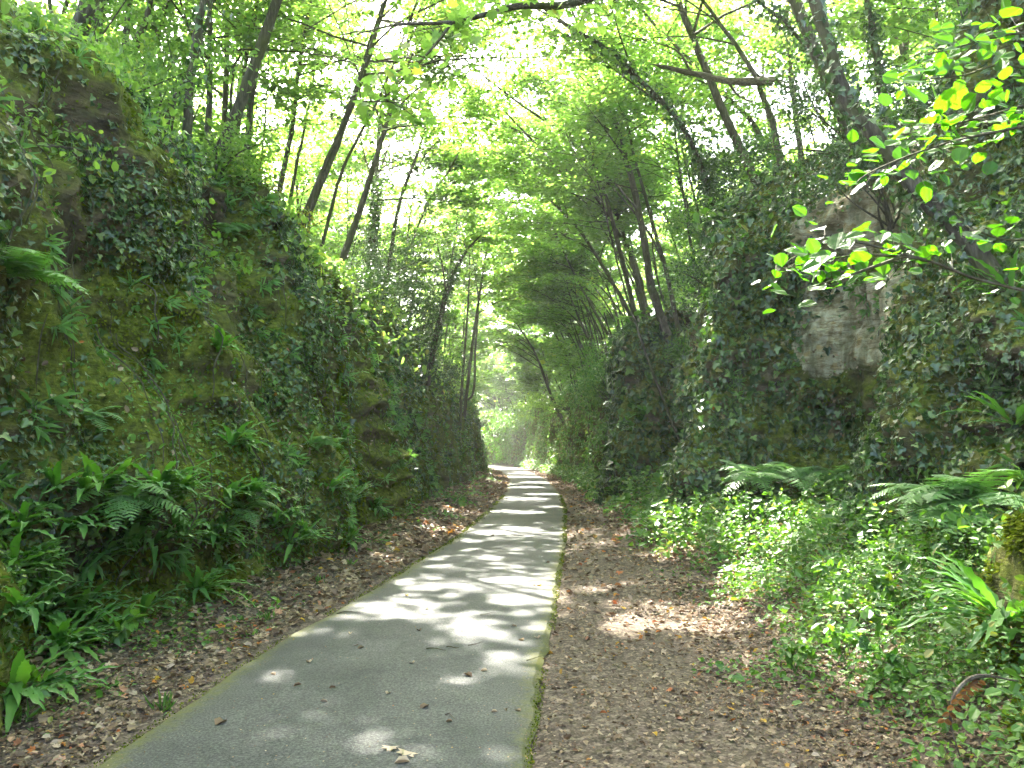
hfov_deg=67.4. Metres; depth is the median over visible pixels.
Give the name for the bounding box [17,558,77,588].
strap fern
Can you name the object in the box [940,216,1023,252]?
hazel branch
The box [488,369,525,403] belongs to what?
tree
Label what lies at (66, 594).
strap fern
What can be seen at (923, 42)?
sapling
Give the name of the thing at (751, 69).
tree
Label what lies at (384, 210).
tree
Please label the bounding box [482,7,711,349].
tree
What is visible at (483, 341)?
sapling
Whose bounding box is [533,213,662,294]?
tree
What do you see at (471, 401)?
shrub
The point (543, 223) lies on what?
tree
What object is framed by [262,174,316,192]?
tree
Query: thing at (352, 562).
grass tuft
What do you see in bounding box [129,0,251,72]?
tree
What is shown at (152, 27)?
sapling
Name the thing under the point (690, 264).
shrub
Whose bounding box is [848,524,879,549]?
leafy plant
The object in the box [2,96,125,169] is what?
ivy
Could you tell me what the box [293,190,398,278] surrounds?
sapling
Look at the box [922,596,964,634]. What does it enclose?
leafy plant
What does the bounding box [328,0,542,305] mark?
tree
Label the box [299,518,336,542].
strap fern
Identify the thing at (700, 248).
sapling
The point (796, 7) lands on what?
tree
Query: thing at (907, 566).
leafy plant
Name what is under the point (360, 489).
strap fern
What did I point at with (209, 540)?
strap fern
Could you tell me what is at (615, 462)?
strap fern
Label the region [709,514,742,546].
leafy plant
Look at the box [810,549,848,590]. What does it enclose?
leafy plant
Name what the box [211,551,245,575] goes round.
strap fern
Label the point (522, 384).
sapling
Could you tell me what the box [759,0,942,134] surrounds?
tree
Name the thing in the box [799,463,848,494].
lacy fern
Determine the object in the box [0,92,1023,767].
ground
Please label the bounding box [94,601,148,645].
leafy plant
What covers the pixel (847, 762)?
leaf litter
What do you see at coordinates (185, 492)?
strap fern
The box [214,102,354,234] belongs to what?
tree
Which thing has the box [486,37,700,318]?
tree
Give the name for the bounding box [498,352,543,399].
tree
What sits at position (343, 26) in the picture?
tree
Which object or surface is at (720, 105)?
tree
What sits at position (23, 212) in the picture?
trailing roots
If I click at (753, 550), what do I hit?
leafy plant
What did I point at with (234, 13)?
tree
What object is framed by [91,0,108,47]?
tree
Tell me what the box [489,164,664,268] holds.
tree
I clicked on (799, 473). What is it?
lacy fern
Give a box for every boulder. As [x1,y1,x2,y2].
[977,515,1023,667]
[1002,693,1021,742]
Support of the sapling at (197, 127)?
on the ground at (628, 746)
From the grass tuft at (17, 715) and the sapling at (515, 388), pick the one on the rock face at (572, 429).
the sapling at (515, 388)
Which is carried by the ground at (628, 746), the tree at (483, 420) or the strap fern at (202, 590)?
the tree at (483, 420)
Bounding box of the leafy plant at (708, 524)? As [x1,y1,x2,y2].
[687,514,720,544]
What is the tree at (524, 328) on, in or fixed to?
on the rock face at (572, 429)
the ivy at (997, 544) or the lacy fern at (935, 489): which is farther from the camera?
the lacy fern at (935, 489)
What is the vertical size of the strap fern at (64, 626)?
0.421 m
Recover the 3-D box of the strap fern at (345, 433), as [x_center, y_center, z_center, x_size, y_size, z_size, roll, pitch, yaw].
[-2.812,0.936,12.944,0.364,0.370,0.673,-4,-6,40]
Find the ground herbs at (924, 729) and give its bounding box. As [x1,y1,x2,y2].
[596,499,1021,767]
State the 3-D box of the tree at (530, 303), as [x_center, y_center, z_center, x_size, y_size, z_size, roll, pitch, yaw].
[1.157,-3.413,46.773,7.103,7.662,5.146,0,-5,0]
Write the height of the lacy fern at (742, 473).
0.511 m
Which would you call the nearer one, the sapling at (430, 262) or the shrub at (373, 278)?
the shrub at (373, 278)
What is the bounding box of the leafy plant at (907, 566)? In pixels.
[879,543,933,611]
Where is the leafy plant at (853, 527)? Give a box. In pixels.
[832,501,888,550]
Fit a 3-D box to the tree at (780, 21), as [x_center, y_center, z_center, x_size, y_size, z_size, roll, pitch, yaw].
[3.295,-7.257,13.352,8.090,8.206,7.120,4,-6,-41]
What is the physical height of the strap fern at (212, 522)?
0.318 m
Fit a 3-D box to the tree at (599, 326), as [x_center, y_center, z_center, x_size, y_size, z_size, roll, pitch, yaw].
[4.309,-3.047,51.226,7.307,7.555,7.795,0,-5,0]
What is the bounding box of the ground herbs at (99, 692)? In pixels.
[2,468,499,750]
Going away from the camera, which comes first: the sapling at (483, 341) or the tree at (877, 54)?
the tree at (877, 54)
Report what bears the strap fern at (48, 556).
attached to the rock face at (96, 118)
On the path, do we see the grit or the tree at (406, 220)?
the grit
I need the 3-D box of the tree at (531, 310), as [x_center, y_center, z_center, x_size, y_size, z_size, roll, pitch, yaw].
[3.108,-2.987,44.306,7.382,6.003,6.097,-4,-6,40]
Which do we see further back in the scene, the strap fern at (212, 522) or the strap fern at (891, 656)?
the strap fern at (212, 522)
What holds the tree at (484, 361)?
on the ground at (628, 746)
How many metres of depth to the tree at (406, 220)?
43.51 m
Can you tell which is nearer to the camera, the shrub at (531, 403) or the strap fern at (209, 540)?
the strap fern at (209, 540)
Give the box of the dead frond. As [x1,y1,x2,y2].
[938,674,1017,755]
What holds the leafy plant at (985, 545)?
on the ground at (628, 746)
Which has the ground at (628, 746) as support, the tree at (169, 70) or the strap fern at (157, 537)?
the tree at (169, 70)
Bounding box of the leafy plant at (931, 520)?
[903,517,951,577]
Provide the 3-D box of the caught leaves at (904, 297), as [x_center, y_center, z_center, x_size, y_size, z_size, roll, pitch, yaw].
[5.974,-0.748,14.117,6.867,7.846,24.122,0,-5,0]
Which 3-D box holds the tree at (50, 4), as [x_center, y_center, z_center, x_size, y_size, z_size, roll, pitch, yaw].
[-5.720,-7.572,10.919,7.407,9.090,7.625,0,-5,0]
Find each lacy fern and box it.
[0,245,90,297]
[69,480,192,530]
[73,406,126,434]
[212,222,250,239]
[223,500,284,528]
[311,436,346,449]
[716,464,792,493]
[717,459,785,495]
[738,464,814,492]
[759,461,846,500]
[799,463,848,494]
[870,482,992,534]
[885,469,1023,540]
[926,474,1023,542]
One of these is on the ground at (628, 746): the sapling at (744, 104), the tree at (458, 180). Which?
the sapling at (744, 104)
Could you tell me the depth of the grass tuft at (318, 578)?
8.98 m
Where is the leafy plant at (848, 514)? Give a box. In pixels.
[840,501,892,544]
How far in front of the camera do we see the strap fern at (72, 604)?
6.01 m
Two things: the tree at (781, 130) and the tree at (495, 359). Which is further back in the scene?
the tree at (495, 359)
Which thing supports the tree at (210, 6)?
on the ground at (628, 746)
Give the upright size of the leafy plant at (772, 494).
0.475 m
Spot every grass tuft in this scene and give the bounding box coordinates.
[2,700,46,723]
[143,689,177,716]
[258,607,274,621]
[315,574,328,584]
[347,558,358,564]
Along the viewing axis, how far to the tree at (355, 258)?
43.64 m
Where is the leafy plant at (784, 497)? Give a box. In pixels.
[780,491,812,529]
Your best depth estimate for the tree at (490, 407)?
116.39 m
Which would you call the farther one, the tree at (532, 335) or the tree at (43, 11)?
the tree at (532, 335)
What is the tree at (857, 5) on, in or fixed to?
on the ground at (628, 746)
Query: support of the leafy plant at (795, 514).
on the ground at (628, 746)
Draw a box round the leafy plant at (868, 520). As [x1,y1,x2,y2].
[852,497,887,545]
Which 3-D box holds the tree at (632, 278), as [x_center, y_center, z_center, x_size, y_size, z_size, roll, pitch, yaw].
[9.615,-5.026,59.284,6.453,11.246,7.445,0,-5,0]
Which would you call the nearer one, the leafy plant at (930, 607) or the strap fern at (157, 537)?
the leafy plant at (930, 607)
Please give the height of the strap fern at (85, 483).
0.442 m
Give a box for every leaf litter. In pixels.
[0,470,508,767]
[528,469,1022,767]
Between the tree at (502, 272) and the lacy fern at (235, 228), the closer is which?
the lacy fern at (235, 228)
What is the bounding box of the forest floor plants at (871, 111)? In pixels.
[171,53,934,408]
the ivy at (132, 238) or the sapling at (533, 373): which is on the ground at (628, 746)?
the sapling at (533, 373)
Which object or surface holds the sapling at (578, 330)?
on the rock face at (572, 429)
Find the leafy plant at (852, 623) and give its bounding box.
[839,580,891,668]
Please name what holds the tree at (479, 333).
on the rock face at (443, 480)
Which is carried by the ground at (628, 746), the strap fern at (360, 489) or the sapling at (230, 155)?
the sapling at (230, 155)
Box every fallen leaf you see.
[214,717,226,724]
[382,745,396,750]
[394,756,409,762]
[397,748,417,756]
[420,703,428,708]
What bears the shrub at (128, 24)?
on the ground at (628, 746)
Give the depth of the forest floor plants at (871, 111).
12.91 m
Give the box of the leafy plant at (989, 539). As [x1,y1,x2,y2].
[986,534,996,544]
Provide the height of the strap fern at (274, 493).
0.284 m
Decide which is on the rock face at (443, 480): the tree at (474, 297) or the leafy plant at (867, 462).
the tree at (474, 297)
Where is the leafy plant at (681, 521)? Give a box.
[674,513,686,532]
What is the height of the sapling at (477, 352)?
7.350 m
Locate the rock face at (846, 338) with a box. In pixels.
[826,0,1014,506]
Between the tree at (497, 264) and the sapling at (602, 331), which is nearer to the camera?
the tree at (497, 264)
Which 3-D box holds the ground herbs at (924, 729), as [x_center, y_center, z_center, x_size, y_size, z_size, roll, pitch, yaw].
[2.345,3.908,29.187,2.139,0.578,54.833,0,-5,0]
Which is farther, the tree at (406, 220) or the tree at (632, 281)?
the tree at (406, 220)
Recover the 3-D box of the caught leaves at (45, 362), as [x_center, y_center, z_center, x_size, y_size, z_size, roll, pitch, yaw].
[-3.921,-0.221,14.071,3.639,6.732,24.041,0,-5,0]
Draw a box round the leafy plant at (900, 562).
[889,550,956,605]
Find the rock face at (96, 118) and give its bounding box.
[0,0,364,737]
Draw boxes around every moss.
[0,26,486,729]
[85,495,567,767]
[481,5,1023,521]
[969,510,1023,744]
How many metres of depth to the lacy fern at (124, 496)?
6.20 m
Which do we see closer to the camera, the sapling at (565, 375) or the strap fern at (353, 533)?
the strap fern at (353, 533)
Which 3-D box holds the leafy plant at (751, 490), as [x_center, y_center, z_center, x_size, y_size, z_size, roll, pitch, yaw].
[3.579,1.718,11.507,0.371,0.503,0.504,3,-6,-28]
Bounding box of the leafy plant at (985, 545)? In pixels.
[969,530,1003,552]
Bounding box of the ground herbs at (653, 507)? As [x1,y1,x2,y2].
[513,457,1023,767]
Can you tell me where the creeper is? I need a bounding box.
[479,369,612,473]
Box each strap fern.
[0,496,82,539]
[0,502,61,523]
[0,574,68,633]
[0,643,123,734]
[2,531,73,579]
[3,659,107,709]
[14,459,109,500]
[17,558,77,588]
[19,536,77,568]
[20,580,119,638]
[25,603,109,668]
[33,621,135,660]
[41,450,149,504]
[46,503,131,538]
[46,584,110,608]
[48,599,133,680]
[52,579,138,625]
[58,577,153,632]
[78,455,156,490]
[78,505,173,579]
[80,535,168,589]
[97,496,175,532]
[99,495,156,522]
[111,516,212,564]
[117,453,223,497]
[127,588,187,631]
[131,479,200,502]
[137,468,232,510]
[165,479,214,509]
[167,507,229,543]
[176,561,231,592]
[188,512,248,543]
[192,565,259,606]
[201,525,265,550]
[204,515,255,546]
[205,523,236,544]
[209,324,249,353]
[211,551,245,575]
[212,420,277,452]
[215,507,266,533]
[223,474,267,498]
[238,477,280,501]
[239,476,290,502]
[262,510,306,529]
[274,521,319,564]
[275,497,308,521]
[297,523,334,543]
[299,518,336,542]
[319,471,360,492]
[338,428,364,445]
[345,526,370,551]
[354,480,375,500]
[368,497,401,515]
[595,434,607,441]
[609,458,619,465]
[620,416,634,425]
[629,403,645,417]
[785,512,837,546]
[844,627,904,697]
[872,551,1023,657]
[936,389,1023,426]
[952,248,1023,294]
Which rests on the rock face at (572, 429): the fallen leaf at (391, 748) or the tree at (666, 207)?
the tree at (666, 207)
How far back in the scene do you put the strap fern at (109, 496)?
6.35 m
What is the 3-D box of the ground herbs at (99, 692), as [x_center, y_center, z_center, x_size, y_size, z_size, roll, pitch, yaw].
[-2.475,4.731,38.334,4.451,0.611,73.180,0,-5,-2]
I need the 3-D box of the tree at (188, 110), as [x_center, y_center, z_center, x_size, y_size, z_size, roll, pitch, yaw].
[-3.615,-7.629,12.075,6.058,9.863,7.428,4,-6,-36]
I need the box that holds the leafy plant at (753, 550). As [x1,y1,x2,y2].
[736,543,757,560]
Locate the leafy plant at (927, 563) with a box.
[880,531,942,591]
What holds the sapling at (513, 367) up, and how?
on the rock face at (572, 429)
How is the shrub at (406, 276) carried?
on the ground at (628, 746)
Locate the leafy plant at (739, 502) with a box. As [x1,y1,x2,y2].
[733,488,753,517]
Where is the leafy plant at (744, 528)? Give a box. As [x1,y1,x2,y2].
[724,524,751,556]
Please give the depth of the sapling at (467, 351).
57.78 m
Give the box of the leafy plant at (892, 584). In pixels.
[861,571,910,617]
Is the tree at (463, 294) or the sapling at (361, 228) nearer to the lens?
the sapling at (361, 228)
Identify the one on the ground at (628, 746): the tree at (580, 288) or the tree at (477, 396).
the tree at (477, 396)
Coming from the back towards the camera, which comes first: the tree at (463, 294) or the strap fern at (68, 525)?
the tree at (463, 294)
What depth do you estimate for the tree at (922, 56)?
21.90 m
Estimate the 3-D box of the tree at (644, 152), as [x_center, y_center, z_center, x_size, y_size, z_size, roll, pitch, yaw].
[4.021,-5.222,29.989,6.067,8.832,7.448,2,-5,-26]
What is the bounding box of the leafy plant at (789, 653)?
[773,637,816,673]
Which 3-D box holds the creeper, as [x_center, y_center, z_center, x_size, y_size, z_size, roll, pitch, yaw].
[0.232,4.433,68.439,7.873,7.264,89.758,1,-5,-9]
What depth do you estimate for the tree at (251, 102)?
15.57 m
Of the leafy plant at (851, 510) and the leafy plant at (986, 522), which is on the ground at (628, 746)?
the leafy plant at (851, 510)
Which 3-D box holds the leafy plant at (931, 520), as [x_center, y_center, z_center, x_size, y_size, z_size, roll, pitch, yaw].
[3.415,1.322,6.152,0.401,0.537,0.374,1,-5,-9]
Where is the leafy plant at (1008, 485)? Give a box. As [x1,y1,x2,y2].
[997,463,1023,510]
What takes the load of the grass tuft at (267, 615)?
on the ground at (628, 746)
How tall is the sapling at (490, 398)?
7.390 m
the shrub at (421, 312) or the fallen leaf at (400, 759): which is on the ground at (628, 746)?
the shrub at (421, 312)
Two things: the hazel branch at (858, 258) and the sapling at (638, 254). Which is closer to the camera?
the hazel branch at (858, 258)
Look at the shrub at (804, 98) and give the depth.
12.98 m
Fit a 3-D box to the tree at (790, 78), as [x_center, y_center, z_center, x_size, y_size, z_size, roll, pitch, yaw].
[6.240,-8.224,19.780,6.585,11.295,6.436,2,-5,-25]
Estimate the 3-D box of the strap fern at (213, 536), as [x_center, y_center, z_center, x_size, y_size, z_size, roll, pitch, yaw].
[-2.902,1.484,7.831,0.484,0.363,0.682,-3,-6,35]
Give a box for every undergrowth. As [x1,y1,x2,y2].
[0,0,481,417]
[479,0,1023,432]
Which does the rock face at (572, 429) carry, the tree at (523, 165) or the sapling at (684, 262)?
the tree at (523, 165)
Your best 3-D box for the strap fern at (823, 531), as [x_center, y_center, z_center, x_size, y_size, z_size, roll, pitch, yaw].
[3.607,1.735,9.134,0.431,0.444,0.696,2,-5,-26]
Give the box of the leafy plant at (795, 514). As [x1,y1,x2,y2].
[770,499,805,537]
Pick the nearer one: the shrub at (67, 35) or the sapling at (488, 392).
the shrub at (67, 35)
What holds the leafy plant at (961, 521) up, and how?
on the ground at (628, 746)
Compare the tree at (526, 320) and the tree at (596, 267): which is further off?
the tree at (526, 320)
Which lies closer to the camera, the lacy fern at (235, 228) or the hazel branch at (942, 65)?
the hazel branch at (942, 65)
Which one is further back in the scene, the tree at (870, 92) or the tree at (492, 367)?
the tree at (492, 367)
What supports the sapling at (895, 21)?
on the ground at (628, 746)
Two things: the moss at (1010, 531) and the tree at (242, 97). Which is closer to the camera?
the moss at (1010, 531)
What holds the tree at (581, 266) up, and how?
on the ground at (628, 746)
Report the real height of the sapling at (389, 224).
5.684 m
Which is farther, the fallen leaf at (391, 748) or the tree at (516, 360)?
the tree at (516, 360)
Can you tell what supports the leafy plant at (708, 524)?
on the ground at (628, 746)
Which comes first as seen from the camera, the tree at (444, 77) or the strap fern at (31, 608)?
the strap fern at (31, 608)
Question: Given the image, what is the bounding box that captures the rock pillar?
[602,308,699,500]
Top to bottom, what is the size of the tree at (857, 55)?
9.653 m
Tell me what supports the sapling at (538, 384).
on the ground at (628, 746)
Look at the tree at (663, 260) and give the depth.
21.15 m
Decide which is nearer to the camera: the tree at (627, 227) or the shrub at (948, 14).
the shrub at (948, 14)
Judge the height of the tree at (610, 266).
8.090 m
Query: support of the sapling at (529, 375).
on the ground at (628, 746)
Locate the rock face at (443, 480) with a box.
[348,286,488,506]
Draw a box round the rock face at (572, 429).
[479,374,610,472]
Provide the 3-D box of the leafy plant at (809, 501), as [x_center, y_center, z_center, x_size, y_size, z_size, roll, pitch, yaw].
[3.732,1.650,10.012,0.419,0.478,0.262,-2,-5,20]
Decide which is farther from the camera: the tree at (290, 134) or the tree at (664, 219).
the tree at (664, 219)
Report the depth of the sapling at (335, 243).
27.70 m
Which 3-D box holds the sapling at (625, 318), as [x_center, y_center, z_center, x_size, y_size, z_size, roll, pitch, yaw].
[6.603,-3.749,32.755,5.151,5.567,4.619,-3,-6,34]
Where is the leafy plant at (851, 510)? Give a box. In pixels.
[848,509,887,545]
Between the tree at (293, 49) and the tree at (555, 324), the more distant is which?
the tree at (555, 324)
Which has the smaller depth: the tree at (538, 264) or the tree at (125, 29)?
the tree at (125, 29)
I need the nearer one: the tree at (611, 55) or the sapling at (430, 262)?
the tree at (611, 55)
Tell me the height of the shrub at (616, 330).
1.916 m
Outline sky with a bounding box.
[17,0,947,406]
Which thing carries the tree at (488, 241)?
on the rock face at (443, 480)
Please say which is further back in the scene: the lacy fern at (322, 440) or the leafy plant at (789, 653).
the lacy fern at (322, 440)
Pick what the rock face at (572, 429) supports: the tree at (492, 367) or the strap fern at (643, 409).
the tree at (492, 367)
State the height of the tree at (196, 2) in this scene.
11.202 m
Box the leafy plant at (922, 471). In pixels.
[916,468,929,484]
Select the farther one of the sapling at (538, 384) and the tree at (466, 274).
the sapling at (538, 384)
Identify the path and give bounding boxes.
[98,464,565,767]
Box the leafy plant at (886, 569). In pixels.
[855,561,890,586]
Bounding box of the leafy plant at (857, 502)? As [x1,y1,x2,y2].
[845,494,872,545]
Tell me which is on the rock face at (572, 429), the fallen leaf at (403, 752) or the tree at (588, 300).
the tree at (588, 300)
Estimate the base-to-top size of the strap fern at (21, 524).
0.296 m
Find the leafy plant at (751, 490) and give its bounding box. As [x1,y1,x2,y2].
[732,483,756,507]
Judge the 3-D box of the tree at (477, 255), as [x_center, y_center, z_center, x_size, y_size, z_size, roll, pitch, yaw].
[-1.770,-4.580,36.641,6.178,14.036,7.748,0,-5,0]
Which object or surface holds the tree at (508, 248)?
on the rock face at (572, 429)
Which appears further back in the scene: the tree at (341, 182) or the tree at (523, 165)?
the tree at (341, 182)
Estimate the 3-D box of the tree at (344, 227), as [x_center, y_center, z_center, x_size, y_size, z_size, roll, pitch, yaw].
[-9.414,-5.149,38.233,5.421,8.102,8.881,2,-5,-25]
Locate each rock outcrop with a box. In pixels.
[318,265,413,524]
[849,0,1023,552]
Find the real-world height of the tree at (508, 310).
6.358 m
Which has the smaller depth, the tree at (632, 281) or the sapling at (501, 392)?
the tree at (632, 281)
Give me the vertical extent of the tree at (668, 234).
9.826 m
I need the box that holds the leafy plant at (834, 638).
[821,619,867,664]
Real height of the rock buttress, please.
7.634 m
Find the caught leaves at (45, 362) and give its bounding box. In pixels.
[3,8,431,628]
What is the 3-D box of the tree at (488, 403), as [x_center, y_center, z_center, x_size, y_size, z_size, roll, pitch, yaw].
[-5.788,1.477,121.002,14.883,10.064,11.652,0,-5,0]
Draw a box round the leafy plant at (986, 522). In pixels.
[957,498,1012,554]
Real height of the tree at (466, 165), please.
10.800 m
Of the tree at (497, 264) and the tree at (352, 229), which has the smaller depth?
the tree at (352, 229)
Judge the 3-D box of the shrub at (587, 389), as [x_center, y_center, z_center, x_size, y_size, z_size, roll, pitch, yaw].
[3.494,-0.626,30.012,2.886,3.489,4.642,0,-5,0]
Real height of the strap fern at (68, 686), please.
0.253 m
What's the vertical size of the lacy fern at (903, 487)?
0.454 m
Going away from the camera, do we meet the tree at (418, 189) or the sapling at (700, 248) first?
the sapling at (700, 248)
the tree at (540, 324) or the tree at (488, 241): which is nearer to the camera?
the tree at (488, 241)
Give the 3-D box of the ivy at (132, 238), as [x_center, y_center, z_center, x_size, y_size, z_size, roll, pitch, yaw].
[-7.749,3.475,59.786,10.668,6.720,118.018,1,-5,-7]
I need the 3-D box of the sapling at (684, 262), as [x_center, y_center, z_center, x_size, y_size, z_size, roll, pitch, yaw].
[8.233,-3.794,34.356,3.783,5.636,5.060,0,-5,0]
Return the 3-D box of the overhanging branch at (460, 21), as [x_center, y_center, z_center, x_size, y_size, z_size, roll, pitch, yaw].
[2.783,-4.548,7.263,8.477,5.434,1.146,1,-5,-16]
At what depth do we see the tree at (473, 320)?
57.34 m
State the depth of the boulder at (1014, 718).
3.67 m
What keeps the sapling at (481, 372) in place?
on the rock face at (443, 480)
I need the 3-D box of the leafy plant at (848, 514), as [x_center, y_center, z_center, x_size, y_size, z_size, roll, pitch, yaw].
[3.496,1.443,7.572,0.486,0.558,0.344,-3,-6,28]
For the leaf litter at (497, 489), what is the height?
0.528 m
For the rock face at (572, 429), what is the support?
on the ground at (628, 746)
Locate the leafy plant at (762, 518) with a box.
[756,508,774,525]
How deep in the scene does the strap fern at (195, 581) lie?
7.27 m
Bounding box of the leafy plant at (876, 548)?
[865,539,887,567]
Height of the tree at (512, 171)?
7.422 m
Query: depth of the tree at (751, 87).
21.23 m
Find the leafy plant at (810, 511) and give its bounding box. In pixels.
[799,492,841,539]
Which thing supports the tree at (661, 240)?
on the ground at (628, 746)
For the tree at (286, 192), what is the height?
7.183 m
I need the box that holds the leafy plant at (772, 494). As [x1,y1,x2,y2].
[762,486,782,518]
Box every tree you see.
[16,0,103,36]
[42,0,234,120]
[46,0,346,125]
[47,0,54,20]
[61,0,68,19]
[64,1,301,131]
[70,0,98,41]
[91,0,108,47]
[122,0,161,51]
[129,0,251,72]
[133,0,398,154]
[137,0,314,133]
[141,0,372,175]
[142,0,272,88]
[154,0,292,166]
[157,0,607,230]
[163,0,450,205]
[164,0,215,124]
[169,83,271,175]
[173,0,232,182]
[178,0,546,239]
[203,0,295,173]
[212,0,282,158]
[214,0,438,205]
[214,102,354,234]
[229,0,390,175]
[251,103,416,227]
[258,147,361,239]
[262,0,564,267]
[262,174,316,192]
[268,97,418,250]
[271,147,356,255]
[278,70,445,260]
[279,141,388,236]
[281,180,356,234]
[304,18,505,293]
[305,185,362,260]
[317,129,510,306]
[320,0,524,246]
[320,220,441,286]
[322,122,500,326]
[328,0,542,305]
[332,185,409,275]
[334,249,364,268]
[384,98,551,339]
[384,179,464,335]
[385,195,498,329]
[388,0,723,218]
[391,0,576,307]
[392,248,513,350]
[393,0,699,322]
[400,207,496,334]
[403,215,527,385]
[404,153,574,442]
[411,322,489,421]
[413,308,498,424]
[416,242,508,377]
[418,251,500,356]
[419,279,499,356]
[422,145,539,431]
[429,204,518,344]
[433,58,704,324]
[449,259,517,375]
[450,117,669,321]
[451,180,533,400]
[452,311,494,356]
[453,60,699,319]
[454,278,513,343]
[461,206,617,329]
[461,289,508,366]
[469,299,588,423]
[476,164,611,337]
[476,357,516,403]
[476,385,496,413]
[476,388,520,411]
[477,183,620,328]
[477,330,539,409]
[478,35,680,442]
[479,364,512,412]
[481,323,514,411]
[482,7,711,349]
[483,290,548,395]
[484,110,652,268]
[484,163,642,318]
[485,296,560,390]
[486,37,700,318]
[486,266,583,375]
[488,213,600,364]
[488,279,576,390]
[488,348,536,409]
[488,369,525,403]
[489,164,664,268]
[489,279,584,375]
[492,235,609,356]
[492,361,532,397]
[493,289,573,386]
[493,300,588,356]
[494,352,510,370]
[495,258,649,368]
[496,320,553,399]
[497,269,624,340]
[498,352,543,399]
[499,237,605,355]
[499,237,607,351]
[500,338,554,366]
[501,351,542,400]
[504,247,628,336]
[505,269,636,359]
[506,322,571,387]
[507,284,634,369]
[508,262,637,362]
[513,78,696,321]
[513,278,605,366]
[514,231,639,353]
[518,241,675,317]
[519,0,742,351]
[520,251,646,326]
[523,202,696,288]
[523,319,612,384]
[527,166,703,314]
[528,229,611,285]
[530,211,627,325]
[531,200,626,326]
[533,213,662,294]
[534,301,591,363]
[535,208,668,327]
[536,4,756,307]
[538,251,618,334]
[538,310,627,357]
[542,0,855,186]
[548,0,823,252]
[554,32,726,250]
[557,131,711,237]
[557,142,804,300]
[558,0,776,164]
[561,113,756,309]
[564,0,784,170]
[569,150,690,307]
[608,251,652,315]
[623,181,719,284]
[627,216,698,281]
[637,0,897,159]
[641,181,728,290]
[657,0,838,188]
[677,0,868,176]
[738,137,819,184]
[740,112,815,170]
[745,0,958,102]
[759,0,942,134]
[767,0,936,160]
[788,0,876,182]
[796,0,1022,297]
[804,0,952,76]
[805,0,898,126]
[850,14,941,108]
[863,0,963,15]
[900,4,951,82]
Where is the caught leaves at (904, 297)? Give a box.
[606,0,1020,498]
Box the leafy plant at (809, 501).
[782,493,814,524]
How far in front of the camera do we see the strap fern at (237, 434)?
8.09 m
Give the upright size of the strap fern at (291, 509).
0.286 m
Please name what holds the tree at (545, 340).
on the rock face at (572, 429)
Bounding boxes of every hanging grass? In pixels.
[0,7,438,645]
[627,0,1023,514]
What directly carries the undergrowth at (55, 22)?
on the ground at (628, 746)
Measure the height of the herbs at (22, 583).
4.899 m
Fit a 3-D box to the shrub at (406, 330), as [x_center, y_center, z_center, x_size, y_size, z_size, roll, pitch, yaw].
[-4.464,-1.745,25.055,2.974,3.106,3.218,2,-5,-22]
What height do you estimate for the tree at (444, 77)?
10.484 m
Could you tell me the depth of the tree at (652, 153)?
23.86 m
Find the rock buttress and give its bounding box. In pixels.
[670,149,839,507]
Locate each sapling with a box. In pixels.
[43,0,219,114]
[64,26,226,144]
[69,0,246,144]
[157,0,356,175]
[192,122,287,204]
[290,204,303,213]
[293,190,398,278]
[309,228,363,256]
[321,225,444,294]
[322,220,388,273]
[377,219,468,323]
[401,292,537,370]
[421,319,497,370]
[434,296,486,362]
[442,331,511,384]
[448,311,499,376]
[448,320,502,380]
[460,349,498,393]
[475,355,520,409]
[477,385,525,412]
[479,357,538,410]
[482,344,525,401]
[503,365,571,400]
[504,358,559,398]
[507,349,556,399]
[512,356,560,393]
[517,355,568,385]
[523,269,647,364]
[524,310,624,380]
[524,336,579,380]
[525,311,625,384]
[526,333,599,392]
[529,336,573,392]
[529,348,603,393]
[533,291,646,374]
[557,293,651,367]
[583,312,626,361]
[614,231,696,323]
[629,198,708,311]
[645,277,692,307]
[652,150,743,280]
[663,249,702,311]
[690,185,751,263]
[703,26,874,190]
[734,115,797,163]
[789,0,945,87]
[856,0,944,15]
[860,6,960,132]
[883,0,967,86]
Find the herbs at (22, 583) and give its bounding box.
[0,111,490,673]
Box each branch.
[345,0,621,137]
[653,42,782,102]
[751,220,1023,313]
[792,66,1023,216]
[882,0,1023,107]
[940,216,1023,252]
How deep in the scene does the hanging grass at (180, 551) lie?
7.30 m
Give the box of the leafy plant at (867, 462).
[859,453,898,498]
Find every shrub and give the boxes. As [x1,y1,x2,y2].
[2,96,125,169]
[23,0,271,117]
[27,7,69,37]
[92,3,257,130]
[106,55,217,119]
[169,101,304,207]
[259,166,301,212]
[278,204,324,245]
[321,241,418,315]
[326,134,484,319]
[386,228,465,373]
[386,303,419,354]
[407,306,465,333]
[416,290,470,401]
[459,359,486,423]
[479,389,572,421]
[479,401,530,464]
[563,327,610,409]
[602,314,674,348]
[638,231,713,326]
[639,202,713,306]
[654,323,690,365]
[655,86,837,231]
[718,13,850,204]
[771,15,957,152]
[788,116,914,232]
[880,0,967,57]
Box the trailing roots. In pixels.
[0,44,444,589]
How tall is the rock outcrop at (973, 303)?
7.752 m
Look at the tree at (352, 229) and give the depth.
21.16 m
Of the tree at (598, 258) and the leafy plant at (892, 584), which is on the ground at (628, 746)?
the leafy plant at (892, 584)
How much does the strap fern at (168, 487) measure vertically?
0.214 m
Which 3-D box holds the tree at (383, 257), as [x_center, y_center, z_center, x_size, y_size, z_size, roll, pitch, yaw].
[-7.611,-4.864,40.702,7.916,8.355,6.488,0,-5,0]
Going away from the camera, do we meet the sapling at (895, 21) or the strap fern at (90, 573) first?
the strap fern at (90, 573)
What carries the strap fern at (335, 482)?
attached to the rock face at (96, 118)
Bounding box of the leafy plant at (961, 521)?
[919,509,1007,578]
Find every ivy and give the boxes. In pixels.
[0,0,487,664]
[591,0,1023,552]
[985,535,1023,757]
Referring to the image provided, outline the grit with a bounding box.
[101,503,564,767]
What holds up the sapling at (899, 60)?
on the ground at (628, 746)

